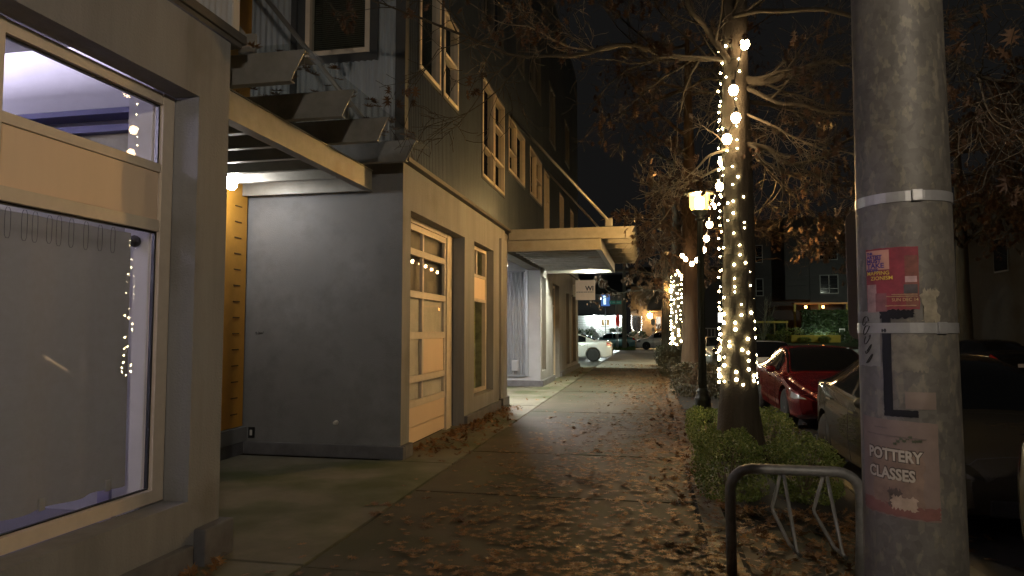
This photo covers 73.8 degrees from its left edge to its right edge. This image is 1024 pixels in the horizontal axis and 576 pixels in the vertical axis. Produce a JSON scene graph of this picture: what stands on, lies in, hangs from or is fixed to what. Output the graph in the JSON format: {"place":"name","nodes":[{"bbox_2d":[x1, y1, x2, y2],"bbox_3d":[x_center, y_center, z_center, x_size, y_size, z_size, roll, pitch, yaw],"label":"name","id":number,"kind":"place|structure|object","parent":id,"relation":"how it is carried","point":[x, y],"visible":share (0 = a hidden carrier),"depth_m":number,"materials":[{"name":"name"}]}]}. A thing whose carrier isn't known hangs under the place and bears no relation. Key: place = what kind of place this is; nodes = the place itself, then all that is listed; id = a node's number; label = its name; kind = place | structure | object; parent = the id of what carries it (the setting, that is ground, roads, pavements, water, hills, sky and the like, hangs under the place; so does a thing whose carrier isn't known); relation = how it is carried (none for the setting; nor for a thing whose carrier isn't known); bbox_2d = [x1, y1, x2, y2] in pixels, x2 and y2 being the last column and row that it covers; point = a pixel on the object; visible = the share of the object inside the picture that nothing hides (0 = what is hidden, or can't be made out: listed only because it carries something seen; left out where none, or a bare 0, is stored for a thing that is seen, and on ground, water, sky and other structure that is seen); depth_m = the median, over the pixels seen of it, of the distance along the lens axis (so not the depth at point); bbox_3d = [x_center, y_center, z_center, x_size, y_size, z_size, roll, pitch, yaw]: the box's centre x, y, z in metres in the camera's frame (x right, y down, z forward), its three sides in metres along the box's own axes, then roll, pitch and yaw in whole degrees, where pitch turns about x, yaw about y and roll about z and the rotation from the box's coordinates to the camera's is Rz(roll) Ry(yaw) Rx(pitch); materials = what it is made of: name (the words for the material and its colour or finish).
{"place":"outdoors","nodes":[
{"label":"outdoors","id":0,"kind":"place"},
{"bbox_2d":[97,489,111,522],"bbox_3d":[-2.744,0.630,4.641,0.090,1.890,0.030,-1,-4,11],"label":"display post","id":1,"kind":"object","parent":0,"point":[103,495],"visible":0.08,"depth_m":4.58,"materials":[{"name":"purple"}]},
{"bbox_2d":[184,366,594,575],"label":"sidewalk","id":2,"kind":"structure","parent":0,"point":[275,507],"depth_m":6.71,"materials":[{"name":"concrete"}]},
{"bbox_2d":[0,0,579,575],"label":"mixed use building","id":3,"kind":"structure","parent":2,"relation":"on","point":[398,310],"depth_m":8.66,"materials":[{"name":"grey paint"}]},
{"bbox_2d":[0,207,140,520],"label":"curtain","id":4,"kind":"object","parent":3,"relation":"hanging from","point":[64,307],"visible":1,"depth_m":3.96,"materials":[{"name":"grey fabric"}]},
{"bbox_2d":[0,14,174,555],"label":"window frame","id":5,"kind":"structure","parent":3,"relation":"in","point":[44,168],"depth_m":4.15,"materials":[{"name":"beige paint"}]},
{"bbox_2d":[227,174,237,189],"bbox_3d":[-3.338,-1.306,8.115,0.140,0.280,0.140,-1,-4,11],"label":"wall lamp","id":6,"kind":"object","parent":3,"relation":"attached to","point":[232,181],"visible":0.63,"depth_m":8.06,"materials":[{"name":"grey"}]},
{"bbox_2d":[227,0,417,195],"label":"steel canopy","id":7,"kind":"object","parent":3,"relation":"attached to","point":[272,150],"visible":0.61,"depth_m":7.23,"materials":[{"name":"grey metal"}]},
{"bbox_2d":[236,41,415,139],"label":"canopy leaves","id":8,"kind":"object","parent":7,"relation":"on","point":[305,67],"visible":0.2,"depth_m":6.53,"materials":[{"name":"brown plant"}]},
{"bbox_2d":[297,0,378,66],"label":"window","id":9,"kind":"structure","parent":3,"relation":"in","point":[338,47],"depth_m":9.06,"materials":[{"name":"glass"}]},
{"bbox_2d":[417,0,441,94],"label":"window","id":10,"kind":"structure","parent":3,"relation":"in","point":[426,51],"depth_m":10.16,"materials":[{"name":"glass"}]},
{"bbox_2d":[409,218,452,442],"bbox_3d":[-1.275,0.647,10.181,0.100,3.155,2.635,-1,-4,11],"label":"garage door","id":11,"kind":"structure","parent":3,"relation":"in","point":[429,414],"depth_m":10.35,"materials":[{"name":"beige paint"}]},
{"bbox_2d":[442,8,458,114],"bbox_3d":[-1.179,-3.571,10.791,0.480,1.450,0.880,-1,-4,11],"label":"window","id":12,"kind":"structure","parent":3,"relation":"in","point":[452,53],"depth_m":11.05,"materials":[{"name":"glass"}]},
{"bbox_2d":[474,246,486,392],"bbox_3d":[-0.764,0.589,12.874,0.220,2.740,1.480,-1,-4,11],"label":"window","id":13,"kind":"structure","parent":3,"relation":"in","point":[479,278],"depth_m":13.53,"materials":[{"name":"glass"}]},
{"bbox_2d":[481,72,494,188],"bbox_3d":[-0.679,-3.005,13.236,0.480,2.000,1.030,-1,-4,11],"label":"window","id":14,"kind":"structure","parent":3,"relation":"in","point":[487,170],"depth_m":13.59,"materials":[{"name":"glass"}]},
{"bbox_2d":[481,0,503,57],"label":"window","id":15,"kind":"structure","parent":3,"relation":"in","point":[499,11],"depth_m":14.64,"materials":[{"name":"grey"}]},
{"bbox_2d":[493,93,504,197],"bbox_3d":[-0.484,-2.946,14.200,0.480,2.000,1.060,-1,-4,11],"label":"window","id":16,"kind":"structure","parent":3,"relation":"in","point":[499,182],"depth_m":14.57,"materials":[{"name":"paint"}]},
{"bbox_2d":[508,113,524,189],"bbox_3d":[-0.102,-3.165,16.109,0.480,1.330,2.100,-1,-4,11],"label":"window","id":17,"kind":"structure","parent":3,"relation":"in","point":[516,140],"depth_m":15.99,"materials":[{"name":"paint"}]},
{"bbox_2d":[516,0,524,80],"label":"window","id":18,"kind":"structure","parent":3,"relation":"in","point":[521,68],"depth_m":16.69,"materials":[{"name":"grey"}]},
{"bbox_2d":[528,35,540,105],"bbox_3d":[0.413,-6.058,18.839,0.480,1.500,2.000,-1,-4,11],"label":"window","id":19,"kind":"structure","parent":3,"relation":"in","point":[534,76],"depth_m":18.98,"materials":[{"name":"grey"}]},
{"bbox_2d":[529,143,541,207],"bbox_3d":[0.441,-3.030,18.791,0.480,1.350,2.080,-1,-4,11],"label":"window","id":20,"kind":"structure","parent":3,"relation":"in","point":[535,164],"depth_m":18.76,"materials":[{"name":"paint"}]},
{"bbox_2d":[543,166,549,228],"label":"window","id":21,"kind":"structure","parent":3,"relation":"in","point":[546,186],"depth_m":20.60,"materials":[{"name":"paint"}]},
{"bbox_2d":[549,81,555,150],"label":"window","id":22,"kind":"structure","parent":3,"relation":"in","point":[552,119],"depth_m":22.14,"materials":[{"name":"grey"}]},
{"bbox_2d":[553,286,554,374],"bbox_3d":[1.132,1.448,22.705,0.410,3.090,1.510,-1,-4,11],"label":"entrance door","id":23,"kind":"structure","parent":3,"relation":"in","point":[553,286],"depth_m":23.27,"materials":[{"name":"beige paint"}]},
{"bbox_2d":[559,191,563,227],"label":"window","id":24,"kind":"structure","parent":3,"relation":"in","point":[561,199],"depth_m":24.12,"materials":[{"name":"paint"}]},
{"bbox_2d":[565,120,568,167],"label":"window","id":25,"kind":"structure","parent":3,"relation":"in","point":[566,126],"depth_m":26.06,"materials":[{"name":"grey"}]},
{"bbox_2d":[507,113,639,273],"bbox_3d":[1.816,-2.186,17.522,2.772,3.130,5.958,-1,-4,11],"label":"steel canopy","id":26,"kind":"object","parent":3,"relation":"attached to","point":[597,249],"visible":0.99,"depth_m":15.00,"materials":[{"name":"beige metal"}]},
{"bbox_2d":[572,280,594,299],"bbox_3d":[2.891,0.085,27.513,0.910,0.800,0.070,-1,-4,11],"label":"blade sign","id":27,"kind":"object","parent":3,"relation":"attached to","point":[585,289],"visible":1,"depth_m":27.47,"materials":[{"name":"grey"}]},
{"bbox_2d":[291,371,709,575],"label":"sidewalk","id":28,"kind":"structure","parent":0,"point":[360,544],"depth_m":6.31,"materials":[{"name":"concrete"}]},
{"bbox_2d":[241,368,855,575],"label":"pavement base","id":29,"kind":"object","parent":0,"point":[841,504],"visible":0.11,"depth_m":6.38,"materials":[{"name":"black"}]},
{"bbox_2d":[314,0,1023,463],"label":"oak tree","id":30,"kind":"object","parent":29,"relation":"on","point":[738,406],"visible":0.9,"depth_m":8.59,"materials":[{"name":"brown plant"}]},
{"bbox_2d":[680,36,749,265],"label":"festoon lights","id":31,"kind":"object","parent":30,"relation":"hanging from","point":[733,90],"visible":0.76,"depth_m":8.61,"materials":[{"name":"white glass"}]},
{"bbox_2d":[717,45,757,385],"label":"fairy lights","id":32,"kind":"object","parent":30,"relation":"attached to","point":[729,346],"visible":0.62,"depth_m":8.69,"materials":[{"name":"white plastic"}]},
{"bbox_2d":[684,181,713,422],"bbox_3d":[3.377,0.213,12.182,0.552,4.326,0.552,-1,-4,11],"label":"street lamp","id":33,"kind":"object","parent":29,"relation":"on","point":[702,398],"visible":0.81,"depth_m":12.13,"materials":[{"name":"black metal"}]},
{"bbox_2d":[596,0,816,384],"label":"oak tree","id":34,"kind":"object","parent":29,"relation":"on","point":[688,237],"visible":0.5,"depth_m":20.74,"materials":[{"name":"brown plant"}]},
{"bbox_2d":[578,350,619,366],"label":"parking lot","id":35,"kind":"structure","parent":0,"point":[584,361],"depth_m":34.99,"materials":[{"name":"asphalt"}]},
{"bbox_2d":[578,334,612,360],"bbox_3d":[2.953,3.120,36.212,4.728,1.445,2.185,-1,-4,11],"label":"parked car","id":36,"kind":"object","parent":35,"relation":"on","point":[591,348],"visible":0.44,"depth_m":35.09,"materials":[{"name":"grey paint"}]},
{"bbox_2d":[595,351,656,368],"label":"sidewalk","id":37,"kind":"structure","parent":0,"point":[630,358],"depth_m":35.63,"materials":[{"name":"concrete"}]},
{"bbox_2d":[596,350,670,367],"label":"pavement base","id":38,"kind":"object","parent":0,"point":[634,350],"visible":0.14,"depth_m":53.70,"materials":[{"name":"black"}]},
{"bbox_2d":[587,124,722,362],"bbox_3d":[7.456,-2.413,32.688,8.005,12.119,8.140,-1,-4,11],"label":"oak tree","id":39,"kind":"object","parent":38,"relation":"on","point":[676,288],"visible":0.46,"depth_m":31.98,"materials":[{"name":"brown plant"}]},
{"bbox_2d":[622,155,721,355],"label":"oak tree","id":40,"kind":"object","parent":38,"relation":"on","point":[666,334],"visible":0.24,"depth_m":40.66,"materials":[{"name":"brown plant"}]},
{"bbox_2d":[613,346,858,354],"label":"opposite pavement","id":41,"kind":"structure","parent":0,"point":[848,347],"depth_m":62.41,"materials":[{"name":"concrete"}]},
{"bbox_2d":[628,330,646,345],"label":"boxwood shrub","id":42,"kind":"object","parent":41,"relation":"on","point":[641,333],"visible":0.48,"depth_m":67.05,"materials":[{"name":"green plant"}]},
{"bbox_2d":[626,266,671,339],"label":"house","id":43,"kind":"structure","parent":41,"relation":"on","point":[637,322],"depth_m":69.19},
{"bbox_2d":[632,316,640,331],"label":"window","id":44,"kind":"structure","parent":43,"relation":"in","point":[636,320],"depth_m":69.18,"materials":[{"name":"black"}]},
{"bbox_2d":[803,155,854,285],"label":"oak tree","id":45,"kind":"object","parent":41,"relation":"on","point":[840,241],"visible":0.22,"depth_m":41.82,"materials":[{"name":"brown plant"}]},
{"bbox_2d":[948,86,1023,341],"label":"oak tree","id":46,"kind":"object","parent":41,"relation":"on","point":[962,239],"visible":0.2,"depth_m":29.47,"materials":[{"name":"brown plant"}]},
{"bbox_2d":[951,31,1023,240],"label":"oak tree","id":47,"kind":"object","parent":41,"relation":"on","point":[990,205],"visible":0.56,"depth_m":22.39,"materials":[{"name":"brown plant"}]},
{"bbox_2d":[636,348,858,351],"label":"cross street","id":48,"kind":"structure","parent":0,"point":[651,349],"depth_m":60.74,"materials":[{"name":"asphalt"}]},
{"bbox_2d":[601,295,609,333],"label":"lit sign","id":49,"kind":"object","parent":48,"relation":"on","point":[605,302],"visible":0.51,"depth_m":65.98,"materials":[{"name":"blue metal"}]},
{"bbox_2d":[597,333,635,347],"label":"parked car","id":50,"kind":"object","parent":48,"relation":"on","point":[631,340],"visible":0.42,"depth_m":63.55,"materials":[{"name":"teal paint"}]},
{"bbox_2d":[636,331,661,349],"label":"parked car","id":51,"kind":"object","parent":48,"relation":"on","point":[646,343],"visible":0.48,"depth_m":59.98,"materials":[{"name":"grey paint"}]},
{"bbox_2d":[555,0,1023,333],"label":"sky","id":52,"kind":"structure","parent":0,"point":[606,180],"materials":[{"name":"black"}]},
{"bbox_2d":[736,528,855,575],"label":"pavement","id":53,"kind":"structure","parent":0,"point":[753,556],"depth_m":4.86,"materials":[{"name":"concrete"}]},
{"bbox_2d":[725,463,863,575],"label":"bike rack","id":54,"kind":"object","parent":53,"relation":"on","point":[782,471],"visible":0.94,"depth_m":4.36,"materials":[{"name":"metal"}]},
{"bbox_2d":[851,0,969,575],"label":"steel pole","id":55,"kind":"object","parent":53,"relation":"on","point":[903,193],"visible":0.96,"depth_m":1.85,"materials":[{"name":"metal"}]},
{"bbox_2d":[845,211,858,338],"bbox_3d":[1.189,-0.042,2.092,0.300,0.400,0.003,-1,-4,11],"label":"parking sign","id":56,"kind":"object","parent":55,"relation":"attached to","point":[851,254],"visible":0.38,"depth_m":2.12,"materials":[{"name":"metal"}]},
{"bbox_2d":[858,311,880,365],"bbox_3d":[0.999,0.142,1.921,0.015,0.156,0.100,0,-4,-5],"label":"paper scrap","id":57,"kind":"object","parent":55,"relation":"attached to","point":[869,350],"visible":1,"depth_m":1.90,"materials":[{"name":"black"}]},
{"bbox_2d":[866,246,919,312],"bbox_3d":[1.034,-0.022,1.863,0.024,0.177,0.133,3,-5,-43],"label":"poster","id":58,"kind":"object","parent":55,"relation":"attached to","point":[892,275],"visible":1,"depth_m":1.85,"materials":[{"name":"red paper"}]},
{"bbox_2d":[879,309,914,318],"bbox_3d":[1.040,0.070,1.845,0.087,0.030,0.008,-3,-5,41],"label":"tape scrap","id":59,"kind":"object","parent":55,"relation":"attached to","point":[897,314],"visible":1,"depth_m":1.84,"materials":[{"name":"black"}]},
{"bbox_2d":[881,318,918,417],"bbox_3d":[1.040,0.203,1.833,0.083,0.286,0.008,-3,-5,41],"label":"tape scrap","id":60,"kind":"object","parent":55,"relation":"attached to","point":[887,373],"visible":1,"depth_m":1.85,"materials":[{"name":"black"}]},
{"bbox_2d":[863,414,941,522],"bbox_3d":[1.040,0.483,1.837,0.045,0.265,0.189,3,-5,-43],"label":"poster","id":61,"kind":"object","parent":55,"relation":"attached to","point":[902,475],"visible":1,"depth_m":1.81,"materials":[{"name":"pink paper"}]},
{"bbox_2d":[891,333,928,372],"bbox_3d":[1.062,0.174,1.823,0.090,0.107,0.009,-2,-4,28],"label":"paper scrap","id":62,"kind":"object","parent":55,"relation":"attached to","point":[908,350],"visible":1,"depth_m":1.82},
{"bbox_2d":[905,392,935,409],"bbox_3d":[1.082,0.299,1.806,0.072,0.046,0.011,-1,-4,11],"label":"paper scrap","id":63,"kind":"object","parent":55,"relation":"attached to","point":[920,400],"visible":1,"depth_m":1.80,"materials":[{"name":"brown"}]},
{"bbox_2d":[919,287,940,322],"bbox_3d":[1.113,0.049,1.817,0.054,0.105,0.010,-1,-4,11],"label":"paper scrap","id":64,"kind":"object","parent":55,"relation":"attached to","point":[930,305],"visible":1,"depth_m":1.81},
{"bbox_2d":[787,341,858,346],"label":"terrain","id":65,"kind":"structure","parent":0,"point":[849,344],"depth_m":67.23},
{"bbox_2d":[704,266,722,336],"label":"house","id":66,"kind":"structure","parent":65,"relation":"on","point":[713,312],"depth_m":69.34,"materials":[{"name":"grey"}]},
{"bbox_2d":[756,297,774,339],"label":"bare shrub","id":67,"kind":"object","parent":65,"relation":"on","point":[764,335],"visible":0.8,"depth_m":68.68,"materials":[{"name":"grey plant"}]},
{"bbox_2d":[765,316,773,340],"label":"conifer","id":68,"kind":"object","parent":65,"relation":"on","point":[771,326],"visible":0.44,"depth_m":71.47,"materials":[{"name":"green plant"}]},
{"bbox_2d":[756,321,787,338],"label":"rail fence","id":69,"kind":"object","parent":65,"relation":"on","point":[774,322],"visible":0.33,"depth_m":70.39,"materials":[{"name":"yellow"}]},
{"bbox_2d":[776,320,785,340],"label":"conifer","id":70,"kind":"object","parent":65,"relation":"on","point":[779,326],"visible":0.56,"depth_m":71.72,"materials":[{"name":"green plant"}]},
{"bbox_2d":[772,330,791,342],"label":"boxwood shrub","id":71,"kind":"object","parent":65,"relation":"on","point":[778,333],"visible":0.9,"depth_m":69.12,"materials":[{"name":"green plant"}]},
{"bbox_2d":[781,327,803,340],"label":"boxwood shrub","id":72,"kind":"object","parent":65,"relation":"on","point":[799,331],"visible":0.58,"depth_m":70.56,"materials":[{"name":"green plant"}]},
{"bbox_2d":[754,216,855,340],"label":"apartment block","id":73,"kind":"structure","parent":65,"relation":"on","point":[792,298],"depth_m":74.98,"materials":[{"name":"grey"}]},
{"bbox_2d":[755,245,762,262],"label":"window","id":74,"kind":"structure","parent":73,"relation":"in","point":[758,251],"depth_m":77.33,"materials":[{"name":"grey"}]},
{"bbox_2d":[755,278,763,295],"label":"window","id":75,"kind":"structure","parent":73,"relation":"in","point":[759,289],"depth_m":77.11,"materials":[{"name":"grey"}]},
{"bbox_2d":[819,241,837,259],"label":"window","id":76,"kind":"structure","parent":73,"relation":"in","point":[834,257],"depth_m":74.53,"materials":[{"name":"grey"}]},
{"bbox_2d":[819,275,838,293],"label":"window","id":77,"kind":"structure","parent":73,"relation":"in","point":[833,287],"depth_m":74.26,"materials":[{"name":"grey"}]},
{"bbox_2d":[789,335,840,341],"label":"planter box","id":78,"kind":"object","parent":65,"relation":"on","point":[834,338],"visible":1,"depth_m":68.07,"materials":[{"name":"black"}]},
{"bbox_2d":[799,309,853,341],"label":"hedge","id":79,"kind":"object","parent":65,"relation":"on","point":[823,320],"visible":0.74,"depth_m":70.95,"materials":[{"name":"green plant"}]},
{"bbox_2d":[836,331,858,342],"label":"boxwood shrub","id":80,"kind":"object","parent":65,"relation":"on","point":[843,333],"visible":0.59,"depth_m":68.11,"materials":[{"name":"green plant"}]},
{"bbox_2d":[761,405,1023,575],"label":"road","id":81,"kind":"structure","parent":0,"point":[1005,553],"depth_m":5.63,"materials":[{"name":"asphalt"}]},
{"bbox_2d":[706,336,721,363],"bbox_3d":[10.017,3.057,33.048,2.185,1.445,4.728,-1,-4,11],"label":"parked car","id":82,"kind":"object","parent":81,"relation":"on","point":[712,342],"visible":0.08,"depth_m":32.16,"materials":[{"name":"silver metal"}]},
{"bbox_2d":[712,339,756,369],"bbox_3d":[8.453,2.563,25.320,2.112,1.485,4.508,-1,-4,11],"label":"parked car","id":83,"kind":"object","parent":81,"relation":"on","point":[715,353],"visible":0.15,"depth_m":25.17,"materials":[{"name":"white paint"}]},
{"bbox_2d":[756,340,788,362],"bbox_3d":[7.314,2.247,19.846,2.185,1.445,4.728,-1,-4,11],"label":"parked car","id":84,"kind":"object","parent":81,"relation":"on","point":[766,349],"visible":0.08,"depth_m":19.19,"materials":[{"name":"grey paint"}]},
{"bbox_2d":[757,345,858,425],"bbox_3d":[6.116,1.871,13.722,2.185,1.445,4.704,-1,-4,11],"label":"parked car","id":85,"kind":"object","parent":81,"relation":"on","point":[789,377],"visible":0.54,"depth_m":12.90,"materials":[{"name":"red paint"}]},
{"bbox_2d":[817,354,1023,519],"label":"parked car","id":86,"kind":"object","parent":81,"relation":"on","point":[992,391],"visible":0.42,"depth_m":6.45,"materials":[{"name":"grey paint"}]},
{"bbox_2d":[959,339,1023,372],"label":"parked car","id":87,"kind":"object","parent":81,"relation":"on","point":[1010,352],"visible":0.27,"depth_m":21.46,"materials":[{"name":"black paint"}]},
{"bbox_2d":[1017,440,1023,540],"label":"parked car","id":88,"kind":"object","parent":81,"relation":"on","point":[1020,469],"visible":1,"depth_m":4.37,"materials":[{"name":"brown paint"}]},
{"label":"planting soil","id":89,"kind":"structure","parent":0,"visible":0},
{"bbox_2d":[654,344,680,366],"bbox_3d":[6.869,2.996,30.098,1.263,1.098,1.994,-1,-4,11],"label":"boxwood shrub","id":90,"kind":"object","parent":89,"relation":"on","point":[674,348],"visible":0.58,"depth_m":29.72,"materials":[{"name":"green plant"}]},
{"bbox_2d":[656,351,680,377],"bbox_3d":[5.703,2.690,23.811,1.352,0.942,2.900,-1,-4,11],"label":"boxwood shrub","id":91,"kind":"object","parent":89,"relation":"on","point":[665,357],"visible":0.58,"depth_m":23.18,"materials":[{"name":"green plant"}]},
{"bbox_2d":[669,361,720,397],"bbox_3d":[4.572,2.280,16.940,1.340,0.917,2.389,-1,-4,11],"label":"boxwood shrub","id":92,"kind":"object","parent":89,"relation":"on","point":[710,369],"visible":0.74,"depth_m":16.43,"materials":[{"name":"green plant"}]},
{"bbox_2d":[684,405,717,446],"bbox_3d":[2.790,2.004,9.761,0.628,0.590,1.601,-1,-4,11],"label":"boxwood shrub","id":93,"kind":"object","parent":89,"relation":"on","point":[692,415],"visible":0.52,"depth_m":9.55,"materials":[{"name":"green plant"}]},
{"bbox_2d":[708,371,719,398],"bbox_3d":[5.114,2.353,16.408,0.681,0.709,2.735,-1,-4,11],"label":"boxwood shrub","id":94,"kind":"object","parent":89,"relation":"on","point":[717,385],"visible":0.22,"depth_m":15.88,"materials":[{"name":"green plant"}]},
{"bbox_2d":[689,426,769,502],"bbox_3d":[2.172,1.776,6.876,0.743,0.692,1.587,-1,-4,11],"label":"boxwood shrub","id":95,"kind":"object","parent":89,"relation":"on","point":[704,447],"visible":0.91,"depth_m":6.52,"materials":[{"name":"green plant"}]},
{"bbox_2d":[759,406,798,455],"bbox_3d":[3.494,1.960,9.318,0.628,0.626,1.932,-1,-4,11],"label":"boxwood shrub","id":96,"kind":"object","parent":89,"relation":"on","point":[786,423],"visible":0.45,"depth_m":8.80,"materials":[{"name":"green plant"}]},
{"bbox_2d":[763,429,846,505],"bbox_3d":[2.887,1.781,6.773,0.648,0.669,1.434,-1,-4,11],"label":"boxwood shrub","id":97,"kind":"object","parent":89,"relation":"on","point":[823,451],"visible":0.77,"depth_m":6.50,"materials":[{"name":"green plant"}]},
{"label":"ground","id":98,"kind":"structure","parent":0,"visible":0},
{"bbox_2d":[172,364,1023,575],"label":"fallen leaves","id":99,"kind":"object","parent":98,"relation":"on","point":[680,570],"visible":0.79,"depth_m":5.72,"materials":[{"name":"brown plant"}]},
{"bbox_2d":[578,274,627,338],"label":"house","id":100,"kind":"structure","parent":98,"relation":"on","point":[586,314],"depth_m":69.68,"materials":[{"name":"grey"}]},
{"bbox_2d":[658,356,745,575],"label":"pavement edging","id":101,"kind":"object","parent":98,"relation":"on","point":[709,509],"visible":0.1,"depth_m":6.15,"materials":[{"name":"concrete"}]},
{"bbox_2d":[708,374,985,575],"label":"kerb","id":102,"kind":"structure","parent":98,"relation":"on","point":[974,571],"depth_m":6.96,"materials":[{"name":"concrete"}]},
{"bbox_2d":[953,180,1023,345],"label":"brick building","id":103,"kind":"structure","parent":98,"relation":"on","point":[997,292],"depth_m":36.05,"materials":[{"name":"brown"}]},
{"bbox_2d":[993,236,1008,272],"bbox_3d":[25.477,-1.725,35.579,0.065,1.800,1.500,-1,-4,11],"label":"window","id":104,"kind":"structure","parent":103,"relation":"in","point":[1003,265],"depth_m":35.44,"materials":[{"name":"grey"}]},
{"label":"verge","id":105,"kind":"structure","parent":0,"visible":0},
{"bbox_2d":[615,263,630,348],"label":"utility pole","id":106,"kind":"object","parent":105,"relation":"on","point":[624,328],"visible":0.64,"depth_m":55.55,"materials":[{"name":"brown wood"}]},
{"bbox_2d":[585,273,838,286],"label":"overhead wire","id":107,"kind":"object","parent":106,"relation":"attached to","point":[768,275],"visible":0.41,"depth_m":57.92,"materials":[{"name":"black metal"}]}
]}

